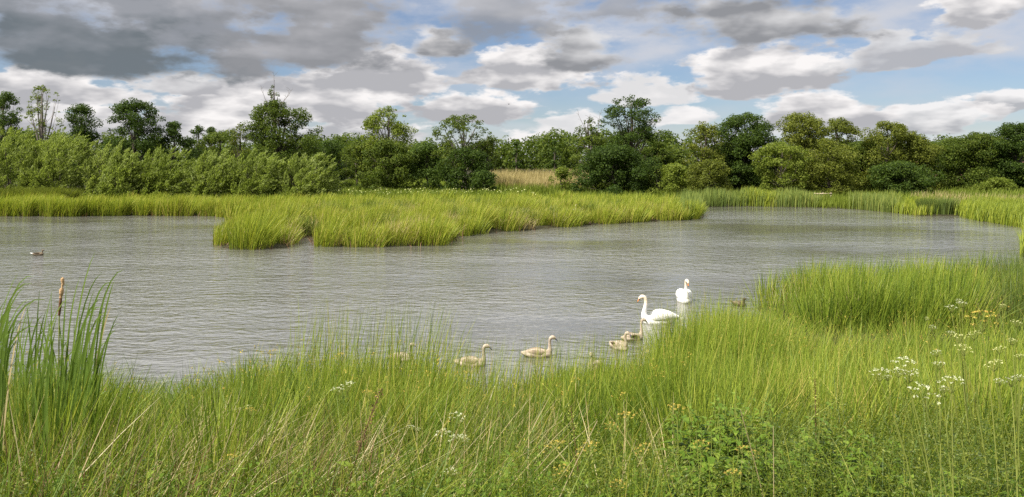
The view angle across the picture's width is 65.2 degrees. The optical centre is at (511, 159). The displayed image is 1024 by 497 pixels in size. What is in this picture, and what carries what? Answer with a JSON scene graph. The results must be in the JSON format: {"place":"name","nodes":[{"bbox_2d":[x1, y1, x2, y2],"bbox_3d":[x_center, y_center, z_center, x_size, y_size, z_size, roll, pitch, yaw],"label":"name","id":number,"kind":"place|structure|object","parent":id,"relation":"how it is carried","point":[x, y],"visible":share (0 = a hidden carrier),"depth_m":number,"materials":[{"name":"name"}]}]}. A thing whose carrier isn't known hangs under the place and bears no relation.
{"place":"outdoors","nodes":[
{"label":"outdoors","id":0,"kind":"place"},
{"bbox_2d":[0,207,1023,401],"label":"water","id":1,"kind":"structure","parent":0,"point":[183,292],"depth_m":29.88,"materials":[{"name":"grey liquid"}]},
{"bbox_2d":[637,295,679,324],"bbox_3d":[3.973,4.080,21.565,1.205,0.866,0.510,0,0,4],"label":"swan","id":2,"kind":"object","parent":1,"relation":"on","point":[650,316],"visible":0.64,"depth_m":21.47,"materials":[{"name":"white"}]},
{"bbox_2d":[0,0,1023,160],"label":"sky","id":3,"kind":"structure","parent":0,"point":[525,68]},
{"bbox_2d":[6,161,1023,368],"bbox_3d":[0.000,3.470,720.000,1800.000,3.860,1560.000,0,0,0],"label":"ground","id":4,"kind":"structure","parent":0,"point":[281,245],"depth_m":41.12,"materials":[{"name":"green plant"}]},
{"bbox_2d":[0,299,24,486],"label":"cattail","id":5,"kind":"object","parent":4,"relation":"on","point":[4,355],"visible":0.91,"depth_m":6.23,"materials":[{"name":"plant"}]},
{"bbox_2d":[0,90,36,186],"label":"oak tree","id":6,"kind":"object","parent":4,"relation":"on","point":[6,96],"visible":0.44,"depth_m":99.62,"materials":[{"name":"green plant"}]},
{"bbox_2d":[0,275,44,350],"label":"cattail","id":7,"kind":"object","parent":4,"relation":"on","point":[3,317],"visible":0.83,"depth_m":6.38,"materials":[{"name":"green plant"}]},
{"bbox_2d":[7,300,49,478],"bbox_3d":[-4.242,2.205,7.160,0.600,1.980,0.266,0,0,21],"label":"cattail","id":8,"kind":"object","parent":4,"relation":"on","point":[27,367],"visible":0.39,"depth_m":7.16,"materials":[{"name":"green plant"}]},
{"bbox_2d":[0,126,70,190],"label":"bush","id":9,"kind":"object","parent":4,"relation":"on","point":[7,163],"visible":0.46,"depth_m":84.79,"materials":[{"name":"green plant"}]},
{"bbox_2d":[13,290,66,447],"bbox_3d":[-3.904,2.050,6.605,0.322,1.944,0.462,0,0,-42],"label":"cattail","id":10,"kind":"object","parent":4,"relation":"on","point":[44,366],"visible":0.6,"depth_m":6.59,"materials":[{"name":"green plant"}]},
{"bbox_2d":[0,185,85,199],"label":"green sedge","id":11,"kind":"object","parent":4,"relation":"on","point":[70,192],"visible":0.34,"depth_m":72.07,"materials":[{"name":"green plant"}]},
{"bbox_2d":[19,85,69,152],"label":"ash tree","id":12,"kind":"object","parent":4,"relation":"on","point":[41,125],"visible":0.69,"depth_m":97.67,"materials":[{"name":"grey plant"}]},
{"bbox_2d":[22,330,74,476],"bbox_3d":[-3.588,2.105,6.200,0.758,1.606,0.204,0,0,44],"label":"cattail","id":13,"kind":"object","parent":4,"relation":"on","point":[45,405],"visible":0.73,"depth_m":6.14,"materials":[{"name":"green plant"}]},
{"bbox_2d":[9,126,107,194],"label":"bush","id":14,"kind":"object","parent":4,"relation":"on","point":[79,153],"visible":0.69,"depth_m":83.54,"materials":[{"name":"green plant"}]},
{"bbox_2d":[35,253,100,450],"bbox_3d":[-3.708,1.917,6.709,0.825,2.255,0.257,0,0,10],"label":"cattail","id":15,"kind":"object","parent":4,"relation":"on","point":[73,355],"visible":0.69,"depth_m":6.70,"materials":[{"name":"green plant"}]},
{"bbox_2d":[55,103,105,187],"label":"holly tree","id":16,"kind":"object","parent":4,"relation":"on","point":[83,125],"visible":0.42,"depth_m":97.58,"materials":[{"name":"green plant"}]},
{"bbox_2d":[45,270,121,458],"bbox_3d":[-3.526,1.947,6.558,0.722,2.084,0.227,0,0,13],"label":"cattail","id":17,"kind":"object","parent":4,"relation":"on","point":[82,360],"visible":0.63,"depth_m":6.53,"materials":[{"name":"green plant"}]},
{"bbox_2d":[84,283,116,454],"bbox_3d":[-3.402,2.052,6.747,0.497,2.030,0.268,0,0,34],"label":"cattail","id":18,"kind":"object","parent":4,"relation":"on","point":[97,361],"visible":0.59,"depth_m":6.77,"materials":[{"name":"plant"}]},
{"bbox_2d":[77,138,129,197],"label":"willow tree","id":19,"kind":"object","parent":4,"relation":"on","point":[98,159],"visible":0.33,"depth_m":83.08,"materials":[{"name":"green plant"}]},
{"bbox_2d":[90,150,159,197],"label":"willow bush","id":20,"kind":"object","parent":4,"relation":"on","point":[123,171],"visible":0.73,"depth_m":74.92,"materials":[{"name":"green plant"}]},
{"bbox_2d":[99,97,171,188],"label":"oak tree","id":21,"kind":"object","parent":4,"relation":"on","point":[131,116],"visible":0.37,"depth_m":94.97,"materials":[{"name":"green plant"}]},
{"bbox_2d":[126,145,201,196],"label":"willow bush","id":22,"kind":"object","parent":4,"relation":"on","point":[171,176],"visible":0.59,"depth_m":75.45,"materials":[{"name":"green plant"}]},
{"bbox_2d":[154,120,201,181],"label":"oak tree","id":23,"kind":"object","parent":4,"relation":"on","point":[173,133],"visible":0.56,"depth_m":97.99,"materials":[{"name":"green plant"}]},
{"bbox_2d":[0,404,422,496],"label":"brown grass","id":24,"kind":"structure","parent":4,"relation":"on","point":[196,461],"depth_m":5.10,"materials":[{"name":"plant"}]},
{"bbox_2d":[182,147,244,197],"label":"willow bush","id":25,"kind":"object","parent":4,"relation":"on","point":[212,174],"visible":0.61,"depth_m":74.83,"materials":[{"name":"green plant"}]},
{"bbox_2d":[193,129,250,183],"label":"oak tree","id":26,"kind":"object","parent":4,"relation":"on","point":[215,138],"visible":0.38,"depth_m":103.18,"materials":[{"name":"green plant"}]},
{"bbox_2d":[195,457,267,496],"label":"broad leaved plant","id":27,"kind":"object","parent":4,"relation":"on","point":[235,471],"visible":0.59,"depth_m":4.96,"materials":[{"name":"green plant"}]},
{"bbox_2d":[222,148,296,200],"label":"willow bush","id":28,"kind":"object","parent":4,"relation":"on","point":[263,182],"visible":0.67,"depth_m":74.43,"materials":[{"name":"green plant"}]},
{"bbox_2d":[222,75,324,190],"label":"oak tree","id":29,"kind":"object","parent":4,"relation":"on","point":[270,144],"visible":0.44,"depth_m":92.78,"materials":[{"name":"green plant"}]},
{"bbox_2d":[93,403,456,496],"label":"slanted straw","id":30,"kind":"object","parent":4,"relation":"on","point":[267,460],"visible":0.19,"depth_m":5.49,"materials":[{"name":"green plant"}]},
{"bbox_2d":[0,376,594,496],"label":"dry straw","id":31,"kind":"object","parent":4,"relation":"on","point":[110,455],"visible":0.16,"depth_m":5.44,"materials":[{"name":"green plant"}]},
{"bbox_2d":[269,152,343,197],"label":"willow bush","id":32,"kind":"object","parent":4,"relation":"on","point":[314,177],"visible":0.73,"depth_m":74.23,"materials":[{"name":"green plant"}]},
{"bbox_2d":[318,138,354,185],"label":"thorn tree","id":33,"kind":"object","parent":4,"relation":"on","point":[333,149],"visible":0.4,"depth_m":99.27,"materials":[{"name":"green plant"}]},
{"bbox_2d":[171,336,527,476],"bbox_3d":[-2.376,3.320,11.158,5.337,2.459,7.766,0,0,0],"label":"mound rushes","id":34,"kind":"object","parent":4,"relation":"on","point":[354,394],"visible":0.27,"depth_m":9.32,"materials":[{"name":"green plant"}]},
{"bbox_2d":[0,188,706,221],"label":"meadow rushes","id":35,"kind":"object","parent":4,"relation":"on","point":[161,204],"visible":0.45,"depth_m":62.60,"materials":[{"name":"green plant"}]},
{"bbox_2d":[333,141,375,188],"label":"thorn tree","id":36,"kind":"object","parent":4,"relation":"on","point":[351,150],"visible":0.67,"depth_m":95.53,"materials":[{"name":"green plant"}]},
{"bbox_2d":[4,356,760,496],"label":"brown rushes","id":37,"kind":"object","parent":4,"relation":"on","point":[624,427],"visible":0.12,"depth_m":6.39,"materials":[{"name":"plant"}]},
{"bbox_2d":[355,106,418,187],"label":"ash tree","id":38,"kind":"object","parent":4,"relation":"on","point":[397,129],"visible":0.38,"depth_m":95.15,"materials":[{"name":"green plant"}]},
{"bbox_2d":[351,139,425,190],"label":"thorn tree","id":39,"kind":"object","parent":4,"relation":"on","point":[384,177],"visible":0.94,"depth_m":91.03,"materials":[{"name":"green plant"}]},
{"bbox_2d":[0,418,783,496],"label":"fine herbs","id":40,"kind":"object","parent":4,"relation":"on","point":[25,482],"visible":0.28,"depth_m":5.12,"materials":[{"name":"green plant"}]},
{"bbox_2d":[310,187,513,197],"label":"meadow herbs","id":41,"kind":"object","parent":4,"relation":"on","point":[383,194],"visible":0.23,"depth_m":74.75,"materials":[{"name":"green plant"}]},
{"bbox_2d":[393,141,457,189],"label":"thorn tree","id":42,"kind":"object","parent":4,"relation":"on","point":[426,149],"visible":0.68,"depth_m":91.87,"materials":[{"name":"green plant"}]},
{"bbox_2d":[251,196,627,236],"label":"island green rushes","id":43,"kind":"object","parent":4,"relation":"on","point":[306,228],"visible":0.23,"depth_m":52.16,"materials":[{"name":"green plant"}]},
{"bbox_2d":[210,190,706,249],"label":"island rushes","id":44,"kind":"object","parent":4,"relation":"on","point":[256,232],"visible":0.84,"depth_m":47.26,"materials":[{"name":"green plant"}]},
{"bbox_2d":[429,113,497,189],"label":"tree","id":45,"kind":"object","parent":4,"relation":"on","point":[455,123],"visible":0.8,"depth_m":91.16,"materials":[{"name":"green plant"}]},
{"bbox_2d":[435,145,494,191],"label":"thorn tree","id":46,"kind":"object","parent":4,"relation":"on","point":[454,176],"visible":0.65,"depth_m":88.28,"materials":[{"name":"green plant"}]},
{"bbox_2d":[471,170,498,192],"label":"thorn tree","id":47,"kind":"object","parent":4,"relation":"on","point":[487,180],"visible":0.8,"depth_m":83.64,"materials":[{"name":"green plant"}]},
{"bbox_2d":[455,448,525,496],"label":"broad leaved plant","id":48,"kind":"object","parent":4,"relation":"on","point":[502,484],"visible":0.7,"depth_m":4.91,"materials":[{"name":"green plant"}]},
{"bbox_2d":[0,322,1023,496],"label":"meadow grass","id":49,"kind":"structure","parent":4,"relation":"on","point":[430,445],"depth_m":6.41,"materials":[{"name":"green plant"}]},
{"bbox_2d":[0,127,1023,172],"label":"wood","id":50,"kind":"object","parent":4,"relation":"on","point":[535,152],"visible":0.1,"depth_m":234.81,"materials":[{"name":"green plant"}]},
{"bbox_2d":[3,364,1023,496],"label":"bank undergrowth","id":51,"kind":"object","parent":4,"relation":"on","point":[545,475],"depth_m":6.17,"materials":[{"name":"green plant"}]},
{"bbox_2d":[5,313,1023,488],"bbox_3d":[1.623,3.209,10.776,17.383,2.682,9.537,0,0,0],"label":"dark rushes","id":52,"kind":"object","parent":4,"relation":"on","point":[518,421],"visible":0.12,"depth_m":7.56,"materials":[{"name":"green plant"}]},
{"bbox_2d":[278,279,800,449],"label":"tall rush stems","id":53,"kind":"object","parent":4,"relation":"on","point":[448,372],"visible":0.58,"depth_m":10.98,"materials":[{"name":"green plant"}]},
{"bbox_2d":[12,332,693,443],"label":"rush seed tufts","id":54,"kind":"object","parent":53,"relation":"attached to","point":[387,381],"visible":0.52,"depth_m":8.26,"materials":[{"name":"plant"}]},
{"bbox_2d":[490,167,588,188],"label":"golden reeds","id":55,"kind":"object","parent":4,"relation":"on","point":[516,177],"visible":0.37,"depth_m":98.45,"materials":[{"name":"beige plant"}]},
{"bbox_2d":[489,181,595,192],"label":"reed undergrowth","id":56,"kind":"object","parent":4,"relation":"on","point":[516,187],"visible":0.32,"depth_m":87.58,"materials":[{"name":"green plant"}]},
{"bbox_2d":[567,108,615,190],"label":"oak tree","id":57,"kind":"object","parent":4,"relation":"on","point":[597,140],"visible":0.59,"depth_m":89.65,"materials":[{"name":"green plant"}]},
{"bbox_2d":[568,142,661,195],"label":"thorn tree","id":58,"kind":"object","parent":4,"relation":"on","point":[610,155],"visible":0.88,"depth_m":85.08,"materials":[{"name":"green plant"}]},
{"bbox_2d":[515,319,748,465],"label":"upright rushes","id":59,"kind":"object","parent":4,"relation":"on","point":[630,387],"visible":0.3,"depth_m":9.56,"materials":[{"name":"green plant"}]},
{"bbox_2d":[596,94,674,190],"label":"oak tree","id":60,"kind":"object","parent":4,"relation":"on","point":[631,136],"visible":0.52,"depth_m":91.14,"materials":[{"name":"green plant"}]},
{"bbox_2d":[258,178,1023,211],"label":"meadow","id":61,"kind":"structure","parent":4,"relation":"on","point":[957,190],"depth_m":82.16,"materials":[{"name":"green plant"}]},
{"bbox_2d":[972,177,1017,191],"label":"sallow bush","id":62,"kind":"object","parent":61,"relation":"on","point":[995,183],"visible":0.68,"depth_m":87.50,"materials":[{"name":"green plant"}]},
{"bbox_2d":[637,141,681,191],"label":"alder tree","id":63,"kind":"object","parent":4,"relation":"on","point":[662,153],"visible":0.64,"depth_m":89.44,"materials":[{"name":"green plant"}]},
{"bbox_2d":[647,162,696,195],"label":"sallow bush","id":64,"kind":"object","parent":4,"relation":"on","point":[670,170],"visible":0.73,"depth_m":83.35,"materials":[{"name":"green plant"}]},
{"bbox_2d":[653,400,735,496],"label":"broad leaved plant","id":65,"kind":"object","parent":4,"relation":"on","point":[673,431],"visible":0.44,"depth_m":5.89,"materials":[{"name":"green plant"}]},
{"bbox_2d":[679,121,733,191],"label":"alder tree","id":66,"kind":"object","parent":4,"relation":"on","point":[705,132],"visible":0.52,"depth_m":89.79,"materials":[{"name":"green plant"}]},
{"bbox_2d":[684,159,734,193],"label":"alder tree","id":67,"kind":"object","parent":4,"relation":"on","point":[708,172],"visible":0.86,"depth_m":81.33,"materials":[{"name":"green plant"}]},
{"bbox_2d":[679,428,751,496],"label":"broad leaved plant","id":68,"kind":"object","parent":4,"relation":"on","point":[706,466],"visible":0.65,"depth_m":5.13,"materials":[{"name":"green plant"}]},
{"bbox_2d":[676,186,766,218],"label":"rushes","id":69,"kind":"object","parent":4,"relation":"on","point":[719,198],"visible":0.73,"depth_m":74.96,"materials":[{"name":"green plant"}]},
{"bbox_2d":[681,390,764,489],"bbox_3d":[1.577,2.270,5.999,0.647,1.086,0.442,0,0,25],"label":"broad leaved plant","id":70,"kind":"object","parent":4,"relation":"on","point":[724,430],"visible":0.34,"depth_m":6.00,"materials":[{"name":"green plant"}]},
{"bbox_2d":[632,290,839,372],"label":"grass","id":71,"kind":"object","parent":4,"relation":"on","point":[777,321],"visible":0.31,"depth_m":14.59,"materials":[{"name":"green plant"}]},
{"bbox_2d":[710,112,778,191],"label":"oak tree","id":72,"kind":"object","parent":4,"relation":"on","point":[742,174],"visible":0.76,"depth_m":92.28,"materials":[{"name":"green plant"}]},
{"bbox_2d":[710,401,779,496],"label":"broad leaved plant","id":73,"kind":"object","parent":4,"relation":"on","point":[733,442],"visible":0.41,"depth_m":5.78,"materials":[{"name":"green plant"}]},
{"bbox_2d":[737,185,783,206],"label":"rushes","id":74,"kind":"object","parent":4,"relation":"on","point":[767,195],"visible":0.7,"depth_m":75.19,"materials":[{"name":"green plant"}]},
{"bbox_2d":[747,140,813,196],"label":"willow tree","id":75,"kind":"object","parent":4,"relation":"on","point":[779,159],"visible":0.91,"depth_m":83.91,"materials":[{"name":"green plant"}]},
{"bbox_2d":[738,419,826,496],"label":"broad leaved plant","id":76,"kind":"object","parent":4,"relation":"on","point":[779,460],"visible":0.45,"depth_m":5.31,"materials":[{"name":"green plant"}]},
{"bbox_2d":[763,185,826,207],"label":"cattails","id":77,"kind":"object","parent":4,"relation":"on","point":[798,198],"visible":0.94,"depth_m":74.43,"materials":[{"name":"green plant"}]},
{"bbox_2d":[768,110,832,189],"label":"alder tree","id":78,"kind":"object","parent":4,"relation":"on","point":[798,123],"visible":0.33,"depth_m":91.69,"materials":[{"name":"green plant"}]},
{"bbox_2d":[592,303,1023,491],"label":"shore rushes","id":79,"kind":"object","parent":4,"relation":"on","point":[815,360],"visible":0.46,"depth_m":9.11,"materials":[{"name":"green plant"}]},
{"bbox_2d":[789,402,841,496],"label":"broad leaved plant","id":80,"kind":"object","parent":4,"relation":"on","point":[829,430],"visible":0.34,"depth_m":5.59,"materials":[{"name":"green plant"}]},
{"bbox_2d":[787,137,865,194],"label":"alder tree","id":81,"kind":"object","parent":4,"relation":"on","point":[833,169],"visible":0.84,"depth_m":84.75,"materials":[{"name":"green plant"}]},
{"bbox_2d":[803,193,863,209],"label":"rushes","id":82,"kind":"object","parent":4,"relation":"on","point":[836,201],"visible":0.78,"depth_m":73.11,"materials":[{"name":"green plant"}]},
{"bbox_2d":[814,116,862,187],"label":"alder tree","id":83,"kind":"object","parent":4,"relation":"on","point":[844,126],"visible":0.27,"depth_m":93.88,"materials":[{"name":"green plant"}]},
{"bbox_2d":[829,426,879,496],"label":"broad leaved plant","id":84,"kind":"object","parent":4,"relation":"on","point":[855,460],"visible":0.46,"depth_m":5.19,"materials":[{"name":"green plant"}]},
{"bbox_2d":[692,385,1023,496],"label":"fine herbs","id":85,"kind":"object","parent":4,"relation":"on","point":[989,458],"visible":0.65,"depth_m":4.93,"materials":[{"name":"green plant"}]},
{"bbox_2d":[834,139,891,189],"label":"alder tree","id":86,"kind":"object","parent":4,"relation":"on","point":[859,148],"visible":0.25,"depth_m":90.55,"materials":[{"name":"green plant"}]},
{"bbox_2d":[846,188,908,213],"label":"cattails","id":87,"kind":"object","parent":4,"relation":"on","point":[878,201],"visible":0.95,"depth_m":69.30,"materials":[{"name":"green plant"}]},
{"bbox_2d":[838,462,920,496],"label":"broad leaved plant","id":88,"kind":"object","parent":4,"relation":"on","point":[901,482],"visible":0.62,"depth_m":4.65,"materials":[{"name":"green plant"}]},
{"bbox_2d":[853,431,907,496],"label":"broad leaved plant","id":89,"kind":"object","parent":4,"relation":"on","point":[890,442],"visible":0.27,"depth_m":5.55,"materials":[{"name":"green plant"}]},
{"bbox_2d":[846,120,918,191],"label":"alder tree","id":90,"kind":"object","parent":4,"relation":"on","point":[900,131],"visible":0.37,"depth_m":89.26,"materials":[{"name":"green plant"}]},
{"bbox_2d":[742,245,1023,336],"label":"headland rushes","id":91,"kind":"object","parent":4,"relation":"on","point":[917,296],"visible":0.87,"depth_m":20.00,"materials":[{"name":"green plant"}]},
{"bbox_2d":[866,160,945,195],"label":"thorn tree","id":92,"kind":"object","parent":4,"relation":"on","point":[899,175],"visible":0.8,"depth_m":83.92,"materials":[{"name":"green plant"}]},
{"bbox_2d":[891,356,933,496],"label":"umbel flower","id":93,"kind":"object","parent":4,"relation":"on","point":[910,381],"visible":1,"depth_m":3.92,"materials":[{"name":"green plant"}]},
{"bbox_2d":[888,194,938,215],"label":"rushes","id":94,"kind":"object","parent":4,"relation":"on","point":[910,206],"visible":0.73,"depth_m":64.83,"materials":[{"name":"green plant"}]},
{"bbox_2d":[883,132,946,190],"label":"alder tree","id":95,"kind":"object","parent":4,"relation":"on","point":[920,146],"visible":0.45,"depth_m":89.51,"materials":[{"name":"green plant"}]},
{"bbox_2d":[914,197,960,214],"bbox_3d":[33.798,3.691,63.600,3.645,1.517,1.414,0,0,0],"label":"rush clump","id":96,"kind":"object","parent":4,"relation":"on","point":[946,206],"visible":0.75,"depth_m":63.10,"materials":[{"name":"green plant"}]},
{"bbox_2d":[936,375,965,496],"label":"umbel flower","id":97,"kind":"object","parent":4,"relation":"on","point":[951,391],"visible":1,"depth_m":3.88,"materials":[{"name":"green plant"}]},
{"bbox_2d":[926,317,1012,492],"bbox_3d":[2.679,1.682,4.648,0.521,1.533,0.313,0,0,-19],"label":"umbel flower","id":98,"kind":"object","parent":4,"relation":"on","point":[960,435],"visible":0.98,"depth_m":4.69,"materials":[{"name":"green plant"}]},
{"bbox_2d":[916,131,1023,188],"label":"oak tree","id":99,"kind":"object","parent":4,"relation":"on","point":[960,155],"visible":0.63,"depth_m":94.00,"materials":[{"name":"green plant"}]},
{"bbox_2d":[943,299,1006,495],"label":"umbel flower","id":100,"kind":"object","parent":4,"relation":"on","point":[963,376],"visible":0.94,"depth_m":4.80,"materials":[{"name":"green plant"}]},
{"bbox_2d":[962,310,998,496],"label":"umbel flower","id":101,"kind":"object","parent":4,"relation":"on","point":[982,330],"visible":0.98,"depth_m":4.18,"materials":[{"name":"green plant"}]},
{"bbox_2d":[937,468,1023,496],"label":"broad leaved plant","id":102,"kind":"object","parent":4,"relation":"on","point":[1003,487],"visible":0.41,"depth_m":4.62,"materials":[{"name":"green plant"}]},
{"bbox_2d":[943,245,1023,334],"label":"bluegreen rushes","id":103,"kind":"object","parent":4,"relation":"on","point":[1015,296],"visible":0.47,"depth_m":20.53,"materials":[{"name":"green plant"}]},
{"bbox_2d":[950,330,1020,496],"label":"umbel flower","id":104,"kind":"object","parent":4,"relation":"on","point":[977,406],"visible":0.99,"depth_m":4.30,"materials":[{"name":"green plant"}]},
{"bbox_2d":[953,194,1023,255],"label":"bank rushes","id":105,"kind":"object","parent":4,"relation":"on","point":[1006,211],"visible":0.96,"depth_m":56.87,"materials":[{"name":"green plant"}]},
{"bbox_2d":[973,121,1023,188],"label":"oak tree","id":106,"kind":"object","parent":4,"relation":"on","point":[1013,132],"visible":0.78,"depth_m":92.75,"materials":[{"name":"green plant"}]},
{"bbox_2d":[975,304,1023,493],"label":"umbel flower","id":107,"kind":"object","parent":4,"relation":"on","point":[1016,414],"visible":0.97,"depth_m":4.57,"materials":[{"name":"green plant"}]},
{"bbox_2d":[994,374,1023,496],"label":"umbel flower","id":108,"kind":"object","parent":4,"relation":"on","point":[1015,456],"visible":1,"depth_m":4.13,"materials":[{"name":"green plant"}]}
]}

